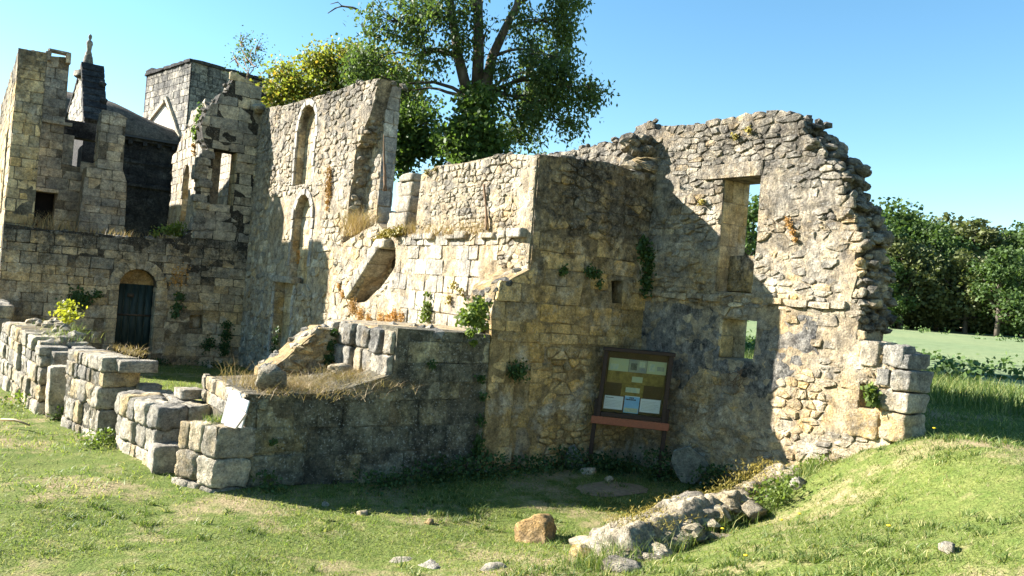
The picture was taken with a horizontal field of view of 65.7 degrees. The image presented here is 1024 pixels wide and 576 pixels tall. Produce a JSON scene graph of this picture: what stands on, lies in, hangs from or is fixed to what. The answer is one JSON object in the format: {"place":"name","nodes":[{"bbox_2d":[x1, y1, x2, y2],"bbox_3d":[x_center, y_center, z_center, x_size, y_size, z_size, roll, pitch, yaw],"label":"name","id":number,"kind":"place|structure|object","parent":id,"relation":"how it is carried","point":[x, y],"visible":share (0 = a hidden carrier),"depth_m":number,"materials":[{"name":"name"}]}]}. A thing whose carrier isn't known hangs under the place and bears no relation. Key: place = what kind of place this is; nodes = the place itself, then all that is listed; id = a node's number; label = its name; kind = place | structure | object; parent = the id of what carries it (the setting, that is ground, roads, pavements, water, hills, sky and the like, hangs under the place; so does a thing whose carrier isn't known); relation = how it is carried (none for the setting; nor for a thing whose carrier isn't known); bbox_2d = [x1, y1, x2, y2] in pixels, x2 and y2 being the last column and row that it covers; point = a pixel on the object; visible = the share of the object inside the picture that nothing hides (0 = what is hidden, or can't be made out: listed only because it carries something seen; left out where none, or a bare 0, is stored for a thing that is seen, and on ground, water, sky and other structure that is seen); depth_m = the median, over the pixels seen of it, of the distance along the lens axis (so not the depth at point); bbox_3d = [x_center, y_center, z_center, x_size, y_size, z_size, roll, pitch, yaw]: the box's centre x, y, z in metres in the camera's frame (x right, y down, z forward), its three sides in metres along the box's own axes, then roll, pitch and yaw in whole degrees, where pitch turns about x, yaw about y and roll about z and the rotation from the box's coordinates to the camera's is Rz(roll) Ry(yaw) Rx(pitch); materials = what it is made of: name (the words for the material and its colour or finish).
{"place":"outdoors","nodes":[
{"label":"outdoors","id":0,"kind":"place"},
{"bbox_2d":[64,119,96,141],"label":"beam wall","id":1,"kind":"structure","parent":0,"point":[82,131],"depth_m":23.69,"materials":[{"name":"stone"}]},
{"bbox_2d":[174,387,201,398],"bbox_3d":[-4.160,1.355,10.229,0.310,0.132,0.310,5,-1,-42],"label":"fallen block","id":2,"kind":"object","parent":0,"point":[187,392],"depth_m":10.12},
{"bbox_2d":[0,365,1023,575],"bbox_3d":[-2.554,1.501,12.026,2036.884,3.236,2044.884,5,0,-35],"label":"ground","id":3,"kind":"structure","parent":0,"point":[1006,501],"depth_m":7.43,"materials":[{"name":"plant"}]},
{"bbox_2d":[0,299,14,334],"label":"stub wall","id":4,"kind":"structure","parent":3,"relation":"on","point":[7,309],"depth_m":17.14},
{"bbox_2d":[0,390,32,409],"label":"weeds","id":5,"kind":"object","parent":3,"relation":"on","point":[19,394],"visible":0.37,"depth_m":13.08,"materials":[{"name":"green plant"}]},
{"bbox_2d":[45,365,66,417],"bbox_3d":[-6.946,1.587,12.197,0.375,0.804,0.282,5,-1,-40],"label":"standing stone","id":6,"kind":"object","parent":3,"relation":"on","point":[55,390],"visible":0.59,"depth_m":12.06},
{"bbox_2d":[0,317,116,413],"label":"stub wall","id":7,"kind":"structure","parent":3,"relation":"on","point":[28,357],"depth_m":13.53,"materials":[{"name":"stone"}]},
{"bbox_2d":[17,321,101,344],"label":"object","id":8,"kind":"object","parent":7,"relation":"on","point":[58,333],"visible":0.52,"depth_m":13.65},
{"bbox_2d":[48,298,87,323],"bbox_3d":[-7.544,0.403,13.574,0.550,0.447,1.627,5,0,-35],"label":"shrub","id":9,"kind":"object","parent":7,"relation":"on","point":[66,317],"visible":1,"depth_m":13.60,"materials":[{"name":"yellow plant"}]},
{"bbox_2d":[33,48,92,230],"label":"chimney wall","id":10,"kind":"structure","parent":3,"relation":"on","point":[59,179],"depth_m":22.31,"materials":[{"name":"stone"}]},
{"bbox_2d":[58,427,115,449],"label":"weeds","id":11,"kind":"object","parent":3,"relation":"on","point":[105,439],"visible":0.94,"depth_m":10.46,"materials":[{"name":"green plant"}]},
{"bbox_2d":[75,110,126,235],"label":"buttress","id":12,"kind":"structure","parent":3,"relation":"on","point":[102,197],"depth_m":22.14,"materials":[{"name":"stone"}]},
{"bbox_2d":[60,349,161,441],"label":"stub wall","id":13,"kind":"structure","parent":3,"relation":"on","point":[98,381],"depth_m":11.01,"materials":[{"name":"stone"}]},
{"bbox_2d":[107,343,156,358],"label":"dry grass","id":14,"kind":"structure","parent":13,"relation":"on","point":[132,350],"depth_m":11.42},
{"bbox_2d":[0,363,241,503],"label":"lawn grass","id":15,"kind":"structure","parent":3,"relation":"on","point":[67,440],"depth_m":9.93,"materials":[{"name":"plant"}]},
{"bbox_2d":[65,91,180,237],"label":"nave","id":16,"kind":"structure","parent":3,"relation":"on","point":[150,148],"depth_m":32.80,"materials":[{"name":"stone"}]},
{"bbox_2d":[65,34,107,166],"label":"chapel gable","id":17,"kind":"structure","parent":16,"relation":"on","point":[88,102],"depth_m":27.13,"materials":[{"name":"stone"}]},
{"bbox_2d":[0,71,265,365],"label":"doorway wall","id":18,"kind":"structure","parent":3,"relation":"on","point":[41,270],"depth_m":21.33,"materials":[{"name":"beige stone"}]},
{"bbox_2d":[0,48,47,247],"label":"tower pier","id":19,"kind":"structure","parent":18,"relation":"on","point":[21,108],"depth_m":19.60,"materials":[{"name":"stone"}]},
{"bbox_2d":[1,208,82,230],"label":"dry grass","id":20,"kind":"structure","parent":18,"relation":"on","point":[41,225],"depth_m":19.81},
{"bbox_2d":[55,284,103,311],"bbox_3d":[-10.915,0.283,20.044,1.105,0.739,0.315,5,0,-35],"label":"ivy","id":21,"kind":"object","parent":18,"relation":"attached to","point":[81,298],"visible":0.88,"depth_m":20.07,"materials":[{"name":"green plant"}]},
{"bbox_2d":[69,226,178,240],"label":"dry grass","id":22,"kind":"structure","parent":18,"relation":"on","point":[129,235],"depth_m":20.69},
{"bbox_2d":[149,220,187,237],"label":"weeds","id":23,"kind":"object","parent":18,"relation":"on","point":[175,229],"visible":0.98,"depth_m":21.52,"materials":[{"name":"green plant"}]},
{"bbox_2d":[163,262,190,292],"bbox_3d":[-9.021,-0.309,21.348,0.716,0.921,0.277,5,0,-35],"label":"ivy","id":24,"kind":"object","parent":18,"relation":"attached to","point":[175,281],"visible":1,"depth_m":21.39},
{"bbox_2d":[169,291,186,318],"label":"ivy","id":25,"kind":"object","parent":18,"relation":"attached to","point":[177,305],"visible":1,"depth_m":21.39,"materials":[{"name":"green plant"}]},
{"bbox_2d":[166,99,221,238],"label":"return wall","id":26,"kind":"structure","parent":18,"relation":"attached to","point":[187,204],"depth_m":23.00,"materials":[{"name":"stone"}]},
{"bbox_2d":[191,101,202,142],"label":"ivy","id":27,"kind":"object","parent":26,"relation":"attached to","point":[193,130],"visible":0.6,"depth_m":22.72,"materials":[{"name":"green plant"}]},
{"bbox_2d":[199,334,216,354],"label":"ivy","id":28,"kind":"object","parent":18,"relation":"attached to","point":[210,344],"visible":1,"depth_m":21.89,"materials":[{"name":"green plant"}]},
{"bbox_2d":[215,320,234,356],"bbox_3d":[-8.008,1.409,22.146,0.507,1.055,0.237,5,0,-29],"label":"ivy","id":29,"kind":"object","parent":18,"relation":"attached to","point":[223,349],"visible":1,"depth_m":22.15,"materials":[{"name":"green plant"}]},
{"bbox_2d":[223,25,275,78],"bbox_3d":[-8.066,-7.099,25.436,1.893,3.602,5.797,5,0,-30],"label":"sapling","id":30,"kind":"object","parent":18,"relation":"on","point":[247,57],"visible":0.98,"depth_m":27.25,"materials":[{"name":"plant"}]},
{"bbox_2d":[115,389,210,473],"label":"stub wall","id":31,"kind":"structure","parent":3,"relation":"on","point":[147,427],"depth_m":9.76,"materials":[{"name":"stone"}]},
{"bbox_2d":[143,58,294,153],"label":"church tower","id":32,"kind":"structure","parent":3,"relation":"on","point":[175,93],"depth_m":33.93,"materials":[{"name":"stone"}]},
{"bbox_2d":[217,153,230,204],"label":"wall","id":33,"kind":"structure","parent":3,"relation":"on","point":[224,179],"depth_m":28.36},
{"bbox_2d":[240,469,289,494],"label":"weeds","id":34,"kind":"object","parent":3,"relation":"on","point":[265,482],"visible":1,"depth_m":8.68,"materials":[{"name":"green plant"}]},
{"bbox_2d":[238,78,407,370],"bbox_3d":[-4.511,-1.151,19.875,2.192,7.623,8.147,5,0,-37],"label":"arched window wall","id":35,"kind":"structure","parent":3,"relation":"on","point":[301,144],"depth_m":19.01,"materials":[{"name":"grey stone"}]},
{"bbox_2d":[269,326,280,352],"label":"ivy","id":36,"kind":"object","parent":35,"relation":"attached to","point":[276,339],"visible":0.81,"depth_m":19.83,"materials":[{"name":"green plant"}]},
{"bbox_2d":[323,166,332,211],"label":"moss","id":37,"kind":"object","parent":35,"relation":"attached to","point":[328,187],"visible":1,"depth_m":17.71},
{"bbox_2d":[172,319,490,492],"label":"wall","id":38,"kind":"structure","parent":3,"relation":"on","point":[321,440],"depth_m":9.66,"materials":[{"name":"stone"}]},
{"bbox_2d":[196,412,222,425],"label":"green tuft","id":39,"kind":"object","parent":38,"relation":"on","point":[219,420],"visible":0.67,"depth_m":8.82,"materials":[{"name":"green plant"}]},
{"bbox_2d":[223,408,246,428],"bbox_3d":[-2.982,1.407,8.575,0.237,0.228,0.030,5,-23,22],"label":"pale tile","id":40,"kind":"object","parent":38,"relation":"on","point":[236,418],"visible":1,"depth_m":8.55,"materials":[{"name":"ceramic"}]},
{"bbox_2d":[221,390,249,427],"bbox_3d":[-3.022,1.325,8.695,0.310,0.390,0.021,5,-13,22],"label":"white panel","id":41,"kind":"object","parent":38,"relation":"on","point":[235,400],"visible":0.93,"depth_m":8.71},
{"bbox_2d":[211,353,310,391],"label":"dry grass","id":42,"kind":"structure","parent":38,"relation":"on","point":[231,370],"depth_m":9.37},
{"bbox_2d":[255,364,286,390],"bbox_3d":[-2.749,1.021,9.073,0.330,0.321,0.279,5,0,8],"label":"mossy stone","id":43,"kind":"object","parent":38,"relation":"on","point":[273,375],"visible":0.97,"depth_m":8.99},
{"bbox_2d":[254,324,338,374],"bbox_3d":[-2.997,1.076,11.084,1.128,1.185,0.642,5,0,-35],"label":"rubble stump","id":44,"kind":"object","parent":38,"relation":"on","point":[304,348],"visible":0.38,"depth_m":10.95,"materials":[{"name":"stone"}]},
{"bbox_2d":[322,328,338,367],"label":"ivy","id":45,"kind":"object","parent":44,"relation":"attached to","point":[330,358],"visible":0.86,"depth_m":11.00,"materials":[{"name":"green plant"}]},
{"bbox_2d":[221,362,421,401],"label":"dry grass","id":46,"kind":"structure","parent":38,"relation":"on","point":[301,384],"depth_m":9.52,"materials":[{"name":"plant"}]},
{"bbox_2d":[327,363,352,374],"bbox_3d":[-2.228,1.070,10.300,0.334,0.202,0.253,5,0,-35],"label":"pale stone","id":47,"kind":"object","parent":38,"relation":"on","point":[340,366],"visible":0.53,"depth_m":10.21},
{"bbox_2d":[453,295,493,346],"bbox_3d":[-0.496,0.430,10.298,0.527,0.689,0.364,5,0,-35],"label":"shrub","id":48,"kind":"object","parent":38,"relation":"attached to","point":[475,316],"depth_m":10.26,"materials":[{"name":"green plant"}]},
{"bbox_2d":[468,374,489,459],"bbox_3d":[-0.402,1.703,10.362,0.274,1.143,0.194,5,0,-35],"label":"ivy","id":49,"kind":"object","parent":38,"relation":"attached to","point":[479,439],"visible":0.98,"depth_m":10.38,"materials":[{"name":"green plant"}]},
{"bbox_2d":[249,32,444,119],"bbox_3d":[-5.446,-3.105,25.052,6.331,9.862,3.229,5,0,-8],"label":"yellowing tree","id":50,"kind":"object","parent":3,"relation":"on","point":[317,69],"visible":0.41,"depth_m":24.56,"materials":[{"name":"green plant"}]},
{"bbox_2d":[330,461,456,496],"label":"weeds","id":51,"kind":"object","parent":3,"relation":"on","point":[380,480],"visible":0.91,"depth_m":9.44,"materials":[{"name":"green plant"}]},
{"bbox_2d":[394,93,453,182],"bbox_3d":[-2.775,-1.771,22.968,3.370,7.603,1.936,5,0,0],"label":"young tree","id":52,"kind":"object","parent":3,"relation":"on","point":[414,143],"visible":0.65,"depth_m":22.70,"materials":[{"name":"green plant"}]},
{"bbox_2d":[418,559,440,568],"bbox_3d":[-0.694,2.418,6.796,0.251,0.131,0.269,5,0,-35],"label":"loose stone","id":53,"kind":"object","parent":3,"relation":"on","point":[431,564],"visible":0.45,"depth_m":6.77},
{"bbox_2d":[398,454,490,486],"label":"weeds","id":54,"kind":"object","parent":3,"relation":"on","point":[444,472],"visible":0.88,"depth_m":9.88,"materials":[{"name":"green plant"}]},
{"bbox_2d":[328,0,620,163],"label":"ash tree","id":55,"kind":"object","parent":3,"relation":"on","point":[472,131],"visible":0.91,"depth_m":20.50,"materials":[{"name":"green plant"}]},
{"bbox_2d":[327,152,653,470],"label":"corner wall","id":56,"kind":"structure","parent":3,"relation":"on","point":[547,215],"depth_m":11.49,"materials":[{"name":"stone"}]},
{"bbox_2d":[315,201,388,238],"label":"dry grass","id":57,"kind":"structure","parent":56,"relation":"on","point":[358,224],"depth_m":15.64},
{"bbox_2d":[336,283,404,321],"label":"dry grass","id":58,"kind":"structure","parent":56,"relation":"attached to","point":[394,316],"depth_m":14.82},
{"bbox_2d":[383,134,386,190],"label":"dead stalk","id":59,"kind":"object","parent":56,"relation":"on","point":[384,178],"visible":1,"depth_m":15.54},
{"bbox_2d":[372,224,409,241],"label":"moss","id":60,"kind":"object","parent":56,"relation":"on","point":[398,230],"visible":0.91,"depth_m":14.09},
{"bbox_2d":[415,291,431,322],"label":"ivy","id":61,"kind":"object","parent":56,"relation":"attached to","point":[425,315],"visible":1,"depth_m":12.94,"materials":[{"name":"green plant"}]},
{"bbox_2d":[379,214,493,236],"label":"dry grass","id":62,"kind":"structure","parent":56,"relation":"on","point":[412,228],"depth_m":12.70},
{"bbox_2d":[483,184,488,230],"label":"dead stalk","id":63,"kind":"object","parent":56,"relation":"attached to","point":[486,217],"visible":0.99,"depth_m":11.71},
{"bbox_2d":[506,357,530,383],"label":"wall plant","id":64,"kind":"object","parent":56,"relation":"attached to","point":[516,371],"depth_m":10.62,"materials":[{"name":"green plant"}]},
{"bbox_2d":[583,263,604,289],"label":"ivy","id":65,"kind":"object","parent":56,"relation":"attached to","point":[590,272],"visible":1,"depth_m":11.39,"materials":[{"name":"green plant"}]},
{"bbox_2d":[450,450,533,482],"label":"weeds","id":66,"kind":"object","parent":3,"relation":"on","point":[490,458],"visible":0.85,"depth_m":10.20,"materials":[{"name":"green plant"}]},
{"bbox_2d":[480,562,506,570],"bbox_3d":[-0.170,2.414,6.729,0.308,0.145,0.269,5,0,-35],"label":"loose stone","id":67,"kind":"object","parent":3,"relation":"on","point":[490,565],"visible":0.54,"depth_m":6.72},
{"bbox_2d":[514,513,556,543],"bbox_3d":[0.236,2.384,7.814,0.372,0.345,0.454,5,0,20],"label":"boulder","id":68,"kind":"object","parent":3,"relation":"on","point":[540,527],"visible":0.81,"depth_m":7.67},
{"bbox_2d":[488,453,584,481],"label":"weeds","id":69,"kind":"object","parent":3,"relation":"on","point":[540,466],"visible":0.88,"depth_m":10.64,"materials":[{"name":"green plant"}]},
{"bbox_2d":[542,445,597,472],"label":"weeds","id":70,"kind":"object","parent":3,"relation":"on","point":[575,462],"visible":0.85,"depth_m":11.00,"materials":[{"name":"green plant"}]},
{"bbox_2d":[564,444,582,466],"bbox_3d":[0.860,2.394,11.273,0.358,0.338,0.035,5,-19,-38],"label":"slate slab","id":71,"kind":"object","parent":3,"relation":"on","point":[571,451],"depth_m":11.27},
{"bbox_2d":[576,481,647,496],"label":"bare soil","id":72,"kind":"structure","parent":3,"relation":"on","point":[600,487],"depth_m":10.11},
{"bbox_2d":[570,450,654,477],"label":"weeds","id":73,"kind":"object","parent":3,"relation":"on","point":[606,463],"visible":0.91,"depth_m":11.19,"materials":[{"name":"green plant"}]},
{"bbox_2d":[587,346,675,478],"bbox_3d":[1.676,1.820,11.260,1.120,1.900,0.177,5,0,9],"label":"notice board","id":74,"kind":"object","parent":3,"relation":"on","point":[635,384],"visible":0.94,"depth_m":11.21,"materials":[{"name":"brown wood"}]},
{"bbox_2d":[629,445,680,486],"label":"weeds","id":75,"kind":"object","parent":3,"relation":"on","point":[662,475],"visible":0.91,"depth_m":11.05,"materials":[{"name":"green plant"}]},
{"bbox_2d":[569,463,803,572],"bbox_3d":[2.021,2.360,8.207,1.169,0.767,4.260,4,-1,44],"label":"rubble foundation","id":76,"kind":"object","parent":3,"relation":"on","point":[694,502],"visible":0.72,"depth_m":7.51,"materials":[{"name":"stone"}]},
{"bbox_2d":[593,457,802,533],"bbox_3d":[2.117,2.138,8.459,0.945,0.392,3.576,4,-1,44],"label":"dry moss","id":77,"kind":"object","parent":76,"relation":"on","point":[716,491],"visible":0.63,"depth_m":8.70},
{"bbox_2d":[671,446,709,483],"bbox_3d":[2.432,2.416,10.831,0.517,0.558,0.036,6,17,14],"label":"boulder","id":78,"kind":"object","parent":3,"relation":"on","point":[686,460],"depth_m":10.82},
{"bbox_2d":[558,451,836,571],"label":"tall grass","id":79,"kind":"structure","parent":3,"relation":"on","point":[615,549],"depth_m":7.11,"materials":[{"name":"plant"}]},
{"bbox_2d":[677,463,742,492],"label":"weeds","id":80,"kind":"object","parent":3,"relation":"on","point":[712,473],"visible":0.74,"depth_m":10.45,"materials":[{"name":"green plant"}]},
{"bbox_2d":[541,110,933,487],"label":"gable wall","id":81,"kind":"structure","parent":3,"relation":"on","point":[816,300],"depth_m":10.24,"materials":[{"name":"beige stone"}]},
{"bbox_2d":[633,234,657,298],"bbox_3d":[2.077,-0.316,11.979,0.551,0.982,0.297,5,0,-6],"label":"ivy","id":82,"kind":"object","parent":81,"relation":"attached to","point":[647,257],"visible":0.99,"depth_m":11.96,"materials":[{"name":"green plant"}]},
{"bbox_2d":[723,362,749,389],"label":"bare twigs","id":83,"kind":"object","parent":81,"relation":"attached to","point":[736,377],"visible":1,"depth_m":10.47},
{"bbox_2d":[783,216,797,242],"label":"moss","id":84,"kind":"object","parent":81,"relation":"attached to","point":[791,232],"visible":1,"depth_m":9.99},
{"bbox_2d":[860,381,882,408],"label":"fern","id":85,"kind":"object","parent":81,"relation":"attached to","point":[871,397],"visible":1,"depth_m":8.90,"materials":[{"name":"green plant"}]},
{"bbox_2d":[741,459,817,518],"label":"weeds","id":86,"kind":"object","parent":3,"relation":"on","point":[774,492],"visible":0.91,"depth_m":8.46,"materials":[{"name":"green plant"}]},
{"bbox_2d":[938,541,954,553],"bbox_3d":[2.928,1.750,5.343,0.099,0.086,0.155,5,0,22],"label":"loose stone","id":87,"kind":"object","parent":3,"relation":"on","point":[943,546],"visible":0.92,"depth_m":5.31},
{"bbox_2d":[919,387,1023,449],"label":"grass","id":88,"kind":"structure","parent":3,"relation":"on","point":[1002,438],"depth_m":10.03,"materials":[{"name":"plant"}]},
{"bbox_2d":[0,0,1023,255],"label":"sky","id":89,"kind":"structure","parent":0,"point":[928,95],"materials":[{"name":"blue"}]},
{"bbox_2d":[744,320,1023,391],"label":"field","id":90,"kind":"structure","parent":0,"point":[967,345],"depth_m":39.54,"materials":[{"name":"plant"}]},
{"bbox_2d":[741,193,758,292],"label":"woodland tree","id":91,"kind":"object","parent":90,"relation":"on","point":[751,237],"visible":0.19,"depth_m":86.13,"materials":[{"name":"green plant"}]},
{"bbox_2d":[745,329,1023,382],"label":"crop plants","id":92,"kind":"object","parent":90,"relation":"on","point":[951,366],"visible":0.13,"depth_m":18.41,"materials":[{"name":"green plant"}]},
{"bbox_2d":[747,320,1023,341],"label":"crop plants","id":93,"kind":"object","parent":90,"relation":"on","point":[929,330],"visible":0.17,"depth_m":59.36,"materials":[{"name":"green plant"}]},
{"bbox_2d":[871,199,922,308],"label":"woodland tree","id":94,"kind":"object","parent":90,"relation":"on","point":[896,232],"visible":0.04,"depth_m":82.08,"materials":[{"name":"green plant"}]},
{"bbox_2d":[885,254,920,325],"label":"woodland tree","id":95,"kind":"object","parent":90,"relation":"on","point":[901,301],"visible":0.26,"depth_m":78.16,"materials":[{"name":"green plant"}]},
{"bbox_2d":[876,196,949,313],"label":"woodland tree","id":96,"kind":"object","parent":90,"relation":"on","point":[905,219],"visible":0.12,"depth_m":88.57,"materials":[{"name":"green plant"}]},
{"bbox_2d":[886,234,956,328],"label":"woodland tree","id":97,"kind":"object","parent":90,"relation":"on","point":[906,252],"visible":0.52,"depth_m":80.54,"materials":[{"name":"green plant"}]},
{"bbox_2d":[893,210,959,326],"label":"woodland tree","id":98,"kind":"object","parent":90,"relation":"on","point":[917,212],"visible":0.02,"depth_m":90.78,"materials":[{"name":"green plant"}]},
{"bbox_2d":[893,212,984,329],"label":"woodland tree","id":99,"kind":"object","parent":90,"relation":"on","point":[936,234],"visible":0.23,"depth_m":84.94,"materials":[{"name":"green plant"}]},
{"bbox_2d":[916,247,974,330],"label":"woodland tree","id":100,"kind":"object","parent":90,"relation":"on","point":[949,252],"visible":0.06,"depth_m":83.21,"materials":[{"name":"green plant"}]},
{"bbox_2d":[889,304,1021,335],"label":"undergrowth","id":101,"kind":"object","parent":90,"relation":"on","point":[970,330],"depth_m":89.20,"materials":[{"name":"green plant"}]},
{"bbox_2d":[922,248,1015,334],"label":"woodland tree","id":102,"kind":"object","parent":90,"relation":"on","point":[955,275],"visible":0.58,"depth_m":79.42,"materials":[{"name":"green plant"}]},
{"bbox_2d":[930,212,1017,327],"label":"woodland tree","id":103,"kind":"object","parent":90,"relation":"on","point":[952,224],"visible":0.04,"depth_m":93.66,"materials":[{"name":"green plant"}]},
{"bbox_2d":[940,216,1016,329],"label":"woodland tree","id":104,"kind":"object","parent":90,"relation":"on","point":[976,238],"visible":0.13,"depth_m":90.20,"materials":[{"name":"green plant"}]},
{"bbox_2d":[962,245,1023,336],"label":"woodland tree","id":105,"kind":"object","parent":90,"relation":"on","point":[998,265],"visible":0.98,"depth_m":75.09,"materials":[{"name":"green plant"}]},
{"bbox_2d":[980,220,1023,334],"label":"woodland tree","id":106,"kind":"object","parent":90,"relation":"on","point":[1011,233],"visible":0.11,"depth_m":91.41,"materials":[{"name":"green plant"}]},
{"bbox_2d":[986,247,1023,337],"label":"woodland tree","id":107,"kind":"object","parent":90,"relation":"on","point":[1020,253],"visible":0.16,"depth_m":77.91,"materials":[{"name":"green plant"}]},
{"bbox_2d":[1005,223,1023,327],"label":"woodland tree","id":108,"kind":"object","parent":90,"relation":"on","point":[1020,238],"visible":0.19,"depth_m":88.14,"materials":[{"name":"green plant"}]},
{"bbox_2d":[744,345,1023,417],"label":"tall grass","id":109,"kind":"structure","parent":0,"point":[980,393],"depth_m":12.91,"materials":[{"name":"plant"}]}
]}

